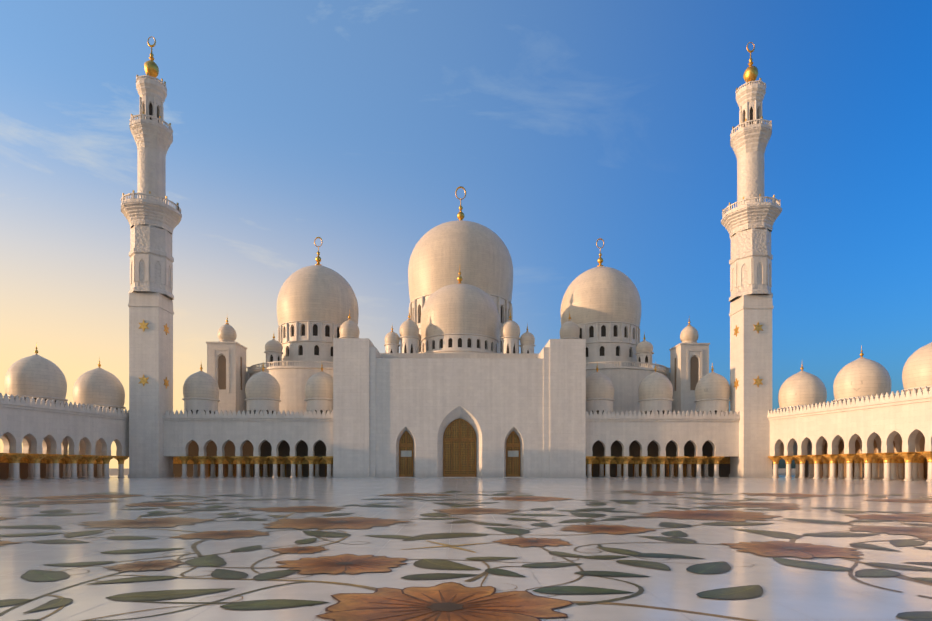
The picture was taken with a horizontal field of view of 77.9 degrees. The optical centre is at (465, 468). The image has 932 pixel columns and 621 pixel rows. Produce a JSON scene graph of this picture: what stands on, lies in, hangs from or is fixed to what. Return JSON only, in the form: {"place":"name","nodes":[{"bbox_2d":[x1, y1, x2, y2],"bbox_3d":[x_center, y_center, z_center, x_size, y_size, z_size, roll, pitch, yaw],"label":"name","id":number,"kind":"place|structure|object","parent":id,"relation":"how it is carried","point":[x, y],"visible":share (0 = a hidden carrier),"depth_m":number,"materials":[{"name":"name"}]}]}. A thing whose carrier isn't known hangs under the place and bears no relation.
{"place":"outdoors","nodes":[
{"label":"outdoors","id":0,"kind":"place"},
{"bbox_2d":[206,318,246,413],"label":"tower","id":1,"kind":"structure","parent":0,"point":[226,362],"depth_m":111.20,"materials":[{"name":"stone"}]},
{"bbox_2d":[109,468,794,475],"bbox_3d":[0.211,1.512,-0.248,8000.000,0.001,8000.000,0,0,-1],"label":"ground","id":2,"kind":"structure","parent":0,"point":[114,471],"depth_m":269.00,"materials":[{"name":"white stone"}]},
{"bbox_2d":[0,475,931,620],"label":"courtyard floor","id":3,"kind":"structure","parent":0,"point":[792,593],"depth_m":11.25,"materials":[{"name":"stone"}]},
{"bbox_2d":[0,342,128,479],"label":"arcade","id":4,"kind":"object","parent":3,"relation":"on","point":[43,422],"visible":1,"depth_m":82.97,"materials":[{"name":"stone"}]},
{"bbox_2d":[121,36,181,477],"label":"minaret","id":5,"kind":"object","parent":3,"relation":"on","point":[153,218],"visible":1,"depth_m":92.64,"materials":[{"name":"stone"}]},
{"bbox_2d":[162,364,332,476],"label":"arcade","id":6,"kind":"object","parent":3,"relation":"on","point":[261,437],"visible":0.94,"depth_m":94.71,"materials":[{"name":"stone"}]},
{"bbox_2d":[246,353,669,415],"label":"prayer hall","id":7,"kind":"structure","parent":3,"relation":"on","point":[292,379],"depth_m":110.98,"materials":[{"name":"stone"}]},
{"bbox_2d":[264,237,359,366],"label":"dome","id":8,"kind":"structure","parent":7,"relation":"on","point":[317,309],"depth_m":116.91,"materials":[{"name":"stone"}]},
{"bbox_2d":[384,268,534,352],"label":"small front dome","id":9,"kind":"structure","parent":7,"relation":"on","point":[459,317],"depth_m":110.69,"materials":[{"name":"stone"}]},
{"bbox_2d":[408,186,512,352],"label":"dome","id":10,"kind":"structure","parent":7,"relation":"on","point":[478,255],"depth_m":139.00,"materials":[{"name":"stone"}]},
{"bbox_2d":[560,238,653,367],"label":"dome","id":11,"kind":"structure","parent":7,"relation":"on","point":[600,312],"depth_m":117.64,"materials":[{"name":"stone"}]},
{"bbox_2d":[332,338,585,477],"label":"facade","id":12,"kind":"structure","parent":3,"relation":"on","point":[459,417],"depth_m":93.67,"materials":[{"name":"stone"}]},
{"bbox_2d":[0,490,931,620],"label":"floor inlay","id":13,"kind":"object","parent":3,"relation":"on","point":[450,601],"visible":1,"depth_m":9.57,"materials":[{"name":"stone"}]},
{"bbox_2d":[586,361,783,476],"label":"arcade","id":14,"kind":"object","parent":3,"relation":"on","point":[654,437],"visible":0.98,"depth_m":95.67,"materials":[{"name":"stone"}]},
{"bbox_2d":[721,42,781,477],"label":"minaret","id":15,"kind":"object","parent":3,"relation":"on","point":[748,221],"visible":1,"depth_m":93.87,"materials":[{"name":"stone"}]},
{"bbox_2d":[767,342,931,480],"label":"arcade","id":16,"kind":"object","parent":3,"relation":"on","point":[867,425],"visible":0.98,"depth_m":79.03,"materials":[{"name":"stone"}]},
{"bbox_2d":[0,0,931,467],"label":"sky","id":17,"kind":"structure","parent":0,"point":[356,126],"materials":[{"name":"blue"}]},
{"bbox_2d":[669,319,709,413],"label":"tower","id":18,"kind":"structure","parent":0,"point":[689,362],"depth_m":112.48,"materials":[{"name":"stone"}]}
]}

